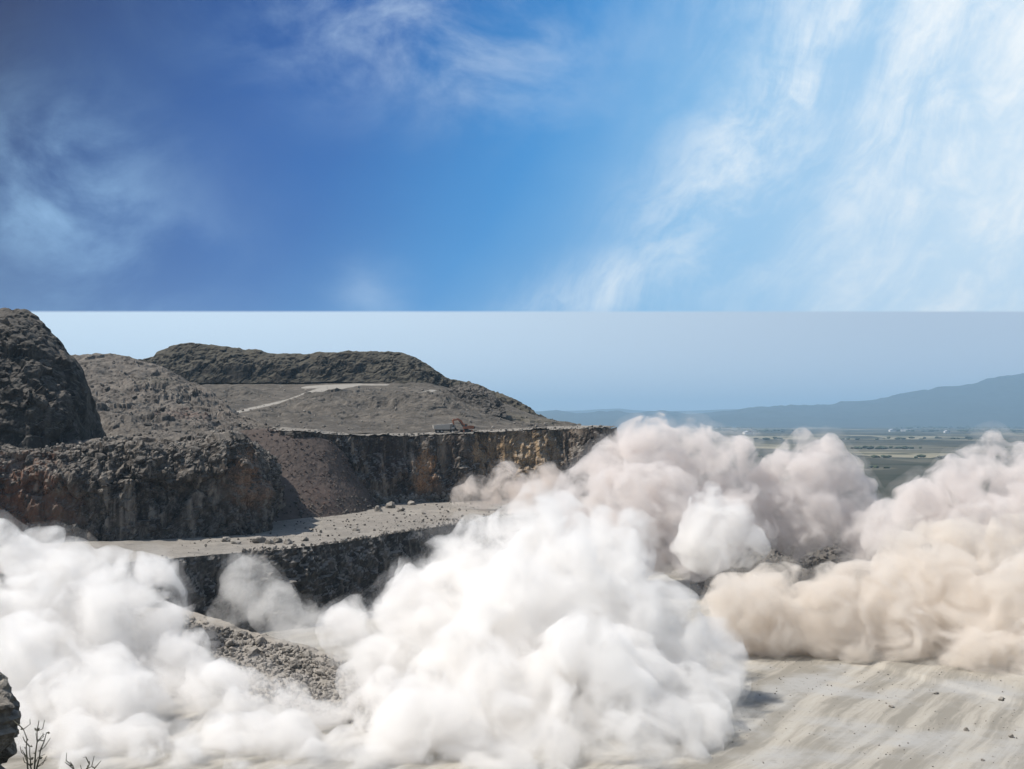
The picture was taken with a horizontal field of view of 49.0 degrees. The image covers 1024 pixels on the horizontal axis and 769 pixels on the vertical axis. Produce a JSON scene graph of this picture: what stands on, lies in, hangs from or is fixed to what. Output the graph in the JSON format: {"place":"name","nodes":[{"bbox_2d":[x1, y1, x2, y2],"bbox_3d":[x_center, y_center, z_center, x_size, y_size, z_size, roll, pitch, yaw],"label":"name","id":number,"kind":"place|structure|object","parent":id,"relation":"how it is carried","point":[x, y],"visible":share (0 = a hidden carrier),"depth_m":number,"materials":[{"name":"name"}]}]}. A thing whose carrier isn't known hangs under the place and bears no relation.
{"place":"outdoors","nodes":[
{"label":"outdoors","id":0,"kind":"place"},
{"bbox_2d":[0,308,106,448],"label":"rock knoll","id":1,"kind":"structure","parent":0,"point":[46,397],"depth_m":329.15,"materials":[{"name":"grey stone"}]},
{"bbox_2d":[0,429,285,547],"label":"cliff","id":2,"kind":"structure","parent":0,"point":[101,510],"depth_m":301.40,"materials":[{"name":"grey stone"}]},
{"bbox_2d":[25,455,33,462],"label":"boulder","id":3,"kind":"object","parent":2,"relation":"on","point":[29,458],"visible":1,"depth_m":299.35,"materials":[{"name":"stone"}]},
{"bbox_2d":[58,453,66,458],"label":"boulder","id":4,"kind":"object","parent":2,"relation":"on","point":[61,455],"visible":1,"depth_m":299.81,"materials":[{"name":"stone"}]},
{"bbox_2d":[95,453,105,460],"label":"boulder","id":5,"kind":"object","parent":2,"relation":"on","point":[100,456],"visible":1,"depth_m":302.00,"materials":[{"name":"stone"}]},
{"bbox_2d":[116,443,124,448],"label":"boulder","id":6,"kind":"object","parent":2,"relation":"on","point":[121,445],"visible":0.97,"depth_m":304.52,"materials":[{"name":"stone"}]},
{"bbox_2d":[135,456,145,462],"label":"boulder","id":7,"kind":"object","parent":2,"relation":"on","point":[139,459],"visible":1,"depth_m":299.24,"materials":[{"name":"stone"}]},
{"bbox_2d":[0,428,285,499],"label":"rubble","id":8,"kind":"object","parent":2,"relation":"on","point":[157,460],"visible":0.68,"depth_m":303.69,"materials":[{"name":"stone"}]},
{"bbox_2d":[153,447,163,452],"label":"boulder","id":9,"kind":"object","parent":2,"relation":"on","point":[159,450],"visible":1,"depth_m":305.86,"materials":[{"name":"stone"}]},
{"bbox_2d":[174,453,180,458],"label":"boulder","id":10,"kind":"object","parent":2,"relation":"on","point":[177,455],"visible":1,"depth_m":305.84,"materials":[{"name":"stone"}]},
{"bbox_2d":[189,446,200,453],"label":"boulder","id":11,"kind":"object","parent":2,"relation":"on","point":[195,449],"visible":1,"depth_m":309.35,"materials":[{"name":"stone"}]},
{"bbox_2d":[208,457,216,462],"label":"boulder","id":12,"kind":"object","parent":2,"relation":"on","point":[212,460],"visible":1,"depth_m":308.09,"materials":[{"name":"stone"}]},
{"bbox_2d":[63,353,275,442],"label":"rocky hillside","id":13,"kind":"structure","parent":0,"point":[156,396],"depth_m":473.64,"materials":[{"name":"grey stone"}]},
{"bbox_2d":[143,422,151,425],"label":"boulder","id":14,"kind":"object","parent":13,"relation":"on","point":[147,423],"visible":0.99,"depth_m":408.78,"materials":[{"name":"stone"}]},
{"bbox_2d":[84,360,268,436],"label":"rubble","id":15,"kind":"object","parent":13,"relation":"on","point":[199,417],"visible":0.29,"depth_m":450.73,"materials":[{"name":"stone"}]},
{"bbox_2d":[239,428,378,520],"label":"scree slope","id":16,"kind":"structure","parent":0,"point":[283,456],"depth_m":389.50,"materials":[{"name":"grey gravel"}]},
{"bbox_2d":[246,428,373,518],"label":"rubble","id":17,"kind":"object","parent":16,"relation":"on","point":[307,491],"visible":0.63,"depth_m":395.21,"materials":[{"name":"grey stone"}]},
{"bbox_2d":[276,496,379,519],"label":"rubble","id":18,"kind":"object","parent":16,"relation":"on","point":[310,507],"visible":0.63,"depth_m":378.81,"materials":[{"name":"stone"}]},
{"bbox_2d":[0,510,645,671],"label":"cliff face","id":19,"kind":"object","parent":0,"point":[54,616],"visible":0.89,"depth_m":273.75},
{"bbox_2d":[0,493,666,572],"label":"bench","id":20,"kind":"object","parent":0,"point":[39,556],"visible":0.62,"depth_m":317.15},
{"bbox_2d":[0,514,272,546],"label":"rubble","id":21,"kind":"object","parent":20,"relation":"on","point":[200,525],"visible":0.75,"depth_m":296.36,"materials":[{"name":"stone"}]},
{"bbox_2d":[221,537,230,541],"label":"boulder","id":22,"kind":"object","parent":20,"relation":"on","point":[225,539],"visible":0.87,"depth_m":293.55,"materials":[{"name":"stone"}]},
{"bbox_2d":[230,540,240,543],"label":"boulder","id":23,"kind":"object","parent":20,"relation":"on","point":[235,541],"visible":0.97,"depth_m":289.66,"materials":[{"name":"stone"}]},
{"bbox_2d":[251,536,265,542],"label":"boulder","id":24,"kind":"object","parent":20,"relation":"on","point":[258,539],"visible":0.87,"depth_m":294.01,"materials":[{"name":"stone"}]},
{"bbox_2d":[265,539,274,543],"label":"boulder","id":25,"kind":"object","parent":20,"relation":"on","point":[268,541],"visible":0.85,"depth_m":290.01,"materials":[{"name":"stone"}]},
{"bbox_2d":[273,537,282,542],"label":"boulder","id":26,"kind":"object","parent":20,"relation":"on","point":[276,539],"visible":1,"depth_m":291.25,"materials":[{"name":"stone"}]},
{"bbox_2d":[283,538,292,543],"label":"boulder","id":27,"kind":"object","parent":20,"relation":"on","point":[287,541],"visible":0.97,"depth_m":288.34,"materials":[{"name":"stone"}]},
{"bbox_2d":[155,495,588,559],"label":"rubble","id":28,"kind":"object","parent":20,"relation":"on","point":[166,557],"visible":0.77,"depth_m":357.91,"materials":[{"name":"stone"}]},
{"bbox_2d":[374,505,381,511],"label":"boulder","id":29,"kind":"object","parent":20,"relation":"on","point":[377,508],"visible":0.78,"depth_m":389.80,"materials":[{"name":"stone"}]},
{"bbox_2d":[385,501,394,507],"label":"boulder","id":30,"kind":"object","parent":20,"relation":"on","point":[391,504],"visible":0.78,"depth_m":406.08,"materials":[{"name":"stone"}]},
{"bbox_2d":[242,510,589,552],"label":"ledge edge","id":31,"kind":"object","parent":20,"relation":"on","point":[343,540],"visible":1,"depth_m":319.22,"materials":[{"name":"stone"}]},
{"bbox_2d":[371,487,537,503],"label":"rubble","id":32,"kind":"object","parent":20,"relation":"on","point":[460,494],"visible":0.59,"depth_m":438.30,"materials":[{"name":"stone"}]},
{"bbox_2d":[136,342,545,436],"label":"flat topped hill","id":33,"kind":"structure","parent":0,"point":[200,364],"depth_m":753.77,"materials":[{"name":"grey stone"}]},
{"bbox_2d":[202,382,580,433],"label":"spoil slope","id":34,"kind":"structure","parent":0,"point":[324,409],"depth_m":597.06,"materials":[{"name":"grey gravel"}]},
{"bbox_2d":[211,386,580,433],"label":"rubble","id":35,"kind":"object","parent":34,"relation":"on","point":[358,387],"visible":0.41,"depth_m":580.01,"materials":[{"name":"stone"}]},
{"bbox_2d":[442,381,506,416],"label":"rock outcrop","id":36,"kind":"object","parent":34,"relation":"on","point":[483,399],"visible":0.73,"depth_m":635.13,"materials":[{"name":"grey stone"}]},
{"bbox_2d":[274,425,615,436],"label":"bench","id":37,"kind":"object","parent":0,"point":[376,435],"visible":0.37,"depth_m":452.64,"materials":[{"name":"grey stone"}]},
{"bbox_2d":[271,425,610,435],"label":"rubble","id":38,"kind":"object","parent":37,"relation":"on","point":[478,431],"visible":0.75,"depth_m":466.18,"materials":[{"name":"stone"}]},
{"bbox_2d":[432,423,455,432],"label":"haul truck","id":39,"kind":"object","parent":37,"relation":"on","point":[442,428],"visible":0.93,"depth_m":462.27,"materials":[{"name":"metal"}]},
{"bbox_2d":[452,418,474,432],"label":"excavator","id":40,"kind":"object","parent":37,"relation":"on","point":[466,428],"visible":0.98,"depth_m":464.16,"materials":[{"name":"metal"}]},
{"bbox_2d":[270,428,622,503],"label":"quarry face","id":41,"kind":"object","parent":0,"point":[565,463],"visible":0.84,"depth_m":460.21},
{"bbox_2d":[0,520,1023,768],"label":"pit floor","id":42,"kind":"structure","parent":0,"point":[558,670],"depth_m":211.89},
{"bbox_2d":[116,606,390,725],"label":"rubble slope","id":43,"kind":"structure","parent":42,"relation":"on","point":[378,677],"depth_m":213.21,"materials":[{"name":"stone"}]},
{"bbox_2d":[192,624,202,631],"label":"boulder","id":44,"kind":"object","parent":43,"relation":"on","point":[198,627],"visible":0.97,"depth_m":229.12,"materials":[{"name":"stone"}]},
{"bbox_2d":[203,632,217,641],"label":"boulder","id":45,"kind":"object","parent":43,"relation":"on","point":[211,636],"visible":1,"depth_m":225.30,"materials":[{"name":"stone"}]},
{"bbox_2d":[225,639,234,646],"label":"boulder","id":46,"kind":"object","parent":43,"relation":"on","point":[230,643],"visible":1,"depth_m":221.43,"materials":[{"name":"stone"}]},
{"bbox_2d":[236,631,247,636],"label":"boulder","id":47,"kind":"object","parent":43,"relation":"on","point":[242,633],"visible":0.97,"depth_m":226.96,"materials":[{"name":"stone"}]},
{"bbox_2d":[246,646,258,655],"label":"boulder","id":48,"kind":"object","parent":43,"relation":"on","point":[253,651],"visible":1,"depth_m":218.10,"materials":[{"name":"stone"}]},
{"bbox_2d":[113,609,395,740],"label":"rubble","id":49,"kind":"object","parent":43,"relation":"on","point":[334,674],"visible":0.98,"depth_m":208.39,"materials":[{"name":"stone"}]},
{"bbox_2d":[255,636,266,645],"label":"boulder","id":50,"kind":"object","parent":43,"relation":"on","point":[260,640],"visible":0.97,"depth_m":222.96,"materials":[{"name":"stone"}]},
{"bbox_2d":[270,654,278,660],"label":"boulder","id":51,"kind":"object","parent":43,"relation":"on","point":[274,657],"visible":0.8,"depth_m":214.70,"materials":[{"name":"stone"}]},
{"bbox_2d":[281,646,291,652],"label":"boulder","id":52,"kind":"object","parent":43,"relation":"on","point":[289,648],"visible":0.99,"depth_m":219.11,"materials":[{"name":"stone"}]},
{"bbox_2d":[290,658,301,667],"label":"boulder","id":53,"kind":"object","parent":43,"relation":"on","point":[297,662],"visible":1,"depth_m":211.14,"materials":[{"name":"stone"}]},
{"bbox_2d":[301,650,311,657],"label":"boulder","id":54,"kind":"object","parent":43,"relation":"on","point":[306,653],"visible":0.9,"depth_m":215.29,"materials":[{"name":"stone"}]},
{"bbox_2d":[315,669,324,674],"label":"boulder","id":55,"kind":"object","parent":43,"relation":"on","point":[319,671],"visible":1,"depth_m":207.05,"materials":[{"name":"stone"}]},
{"bbox_2d":[326,658,333,664],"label":"boulder","id":56,"kind":"object","parent":43,"relation":"on","point":[330,661],"visible":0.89,"depth_m":212.35,"materials":[{"name":"stone"}]},
{"bbox_2d":[337,678,346,686],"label":"boulder","id":57,"kind":"object","parent":43,"relation":"on","point":[341,682],"visible":0.97,"depth_m":202.13,"materials":[{"name":"stone"}]},
{"bbox_2d":[648,638,1022,768],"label":"gravel","id":58,"kind":"structure","parent":42,"relation":"on","point":[841,694],"depth_m":211.45,"materials":[{"name":"grey gravel"}]},
{"bbox_2d":[662,518,1023,597],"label":"rubble bank","id":59,"kind":"structure","parent":42,"relation":"on","point":[798,532],"depth_m":375.23,"materials":[{"name":"stone"}]},
{"bbox_2d":[765,559,771,565],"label":"boulder","id":60,"kind":"object","parent":59,"relation":"on","point":[768,562],"visible":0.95,"depth_m":353.75,"materials":[{"name":"stone"}]},
{"bbox_2d":[789,563,802,569],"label":"boulder","id":61,"kind":"object","parent":59,"relation":"on","point":[796,566],"visible":1,"depth_m":351.27,"materials":[{"name":"stone"}]},
{"bbox_2d":[803,553,813,558],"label":"boulder","id":62,"kind":"object","parent":59,"relation":"on","point":[808,554],"visible":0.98,"depth_m":365.72,"materials":[{"name":"stone"}]},
{"bbox_2d":[816,559,829,565],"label":"boulder","id":63,"kind":"object","parent":59,"relation":"on","point":[821,562],"visible":0.97,"depth_m":357.69,"materials":[{"name":"stone"}]},
{"bbox_2d":[848,557,857,562],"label":"boulder","id":64,"kind":"object","parent":59,"relation":"on","point":[850,559],"visible":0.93,"depth_m":362.03,"materials":[{"name":"stone"}]},
{"bbox_2d":[688,522,1023,593],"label":"rubble","id":65,"kind":"object","parent":59,"relation":"on","point":[755,576],"visible":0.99,"depth_m":367.18,"materials":[{"name":"stone"}]},
{"bbox_2d":[862,546,871,551],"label":"boulder","id":66,"kind":"object","parent":59,"relation":"on","point":[867,548],"visible":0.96,"depth_m":374.19,"materials":[{"name":"stone"}]},
{"bbox_2d":[0,0,1023,410],"label":"sky","id":67,"kind":"structure","parent":0,"point":[544,205],"materials":[{"name":"blue"}]},
{"bbox_2d":[611,427,626,481],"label":"bench flank","id":68,"kind":"object","parent":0,"point":[620,474],"visible":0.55,"depth_m":557.89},
{"bbox_2d":[529,515,737,519],"bbox_3d":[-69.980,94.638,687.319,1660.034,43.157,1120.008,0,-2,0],"label":"quarry edge","id":69,"kind":"object","parent":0,"point":[658,518],"visible":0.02,"depth_m":603.38,"materials":[{"name":"grey stone"}]},
{"bbox_2d":[535,408,737,413],"bbox_3d":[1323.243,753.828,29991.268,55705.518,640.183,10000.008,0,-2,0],"label":"distant ridge","id":70,"kind":"structure","parent":0,"point":[638,411],"depth_m":29615.19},
{"bbox_2d":[535,373,1023,426],"bbox_3d":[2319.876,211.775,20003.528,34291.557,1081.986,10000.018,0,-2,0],"label":"mountain range","id":71,"kind":"structure","parent":0,"point":[998,401],"depth_m":17826.34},
{"bbox_2d":[606,427,1023,519],"bbox_3d":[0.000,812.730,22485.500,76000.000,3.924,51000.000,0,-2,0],"label":"distant plain","id":72,"kind":"structure","parent":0,"point":[690,473],"depth_m":1870.46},
{"bbox_2d":[678,426,1022,468],"bbox_3d":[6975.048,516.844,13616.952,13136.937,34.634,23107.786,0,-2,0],"label":"treeline","id":73,"kind":"object","parent":72,"relation":"on","point":[889,456],"visible":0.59,"depth_m":3688.81,"materials":[{"name":"green plant"}]},
{"bbox_2d":[815,448,1010,450],"bbox_3d":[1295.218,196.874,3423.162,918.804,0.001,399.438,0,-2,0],"label":"country road","id":74,"kind":"structure","parent":0,"point":[909,449],"depth_m":3377.72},
{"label":"ledge","id":75,"kind":"structure","parent":0,"visible":0},
{"bbox_2d":[0,672,20,763],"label":"boulder","id":76,"kind":"object","parent":75,"relation":"on","point":[10,713],"visible":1,"depth_m":11.81,"materials":[{"name":"stone"}]},
{"bbox_2d":[14,720,49,768],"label":"bare shrub","id":77,"kind":"object","parent":75,"relation":"on","point":[34,757],"visible":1,"depth_m":11.28,"materials":[{"name":"plant"}]},
{"bbox_2d":[65,753,100,768],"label":"dry weed","id":78,"kind":"object","parent":75,"relation":"on","point":[71,764],"visible":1,"depth_m":10.87,"materials":[{"name":"plant"}]}
]}

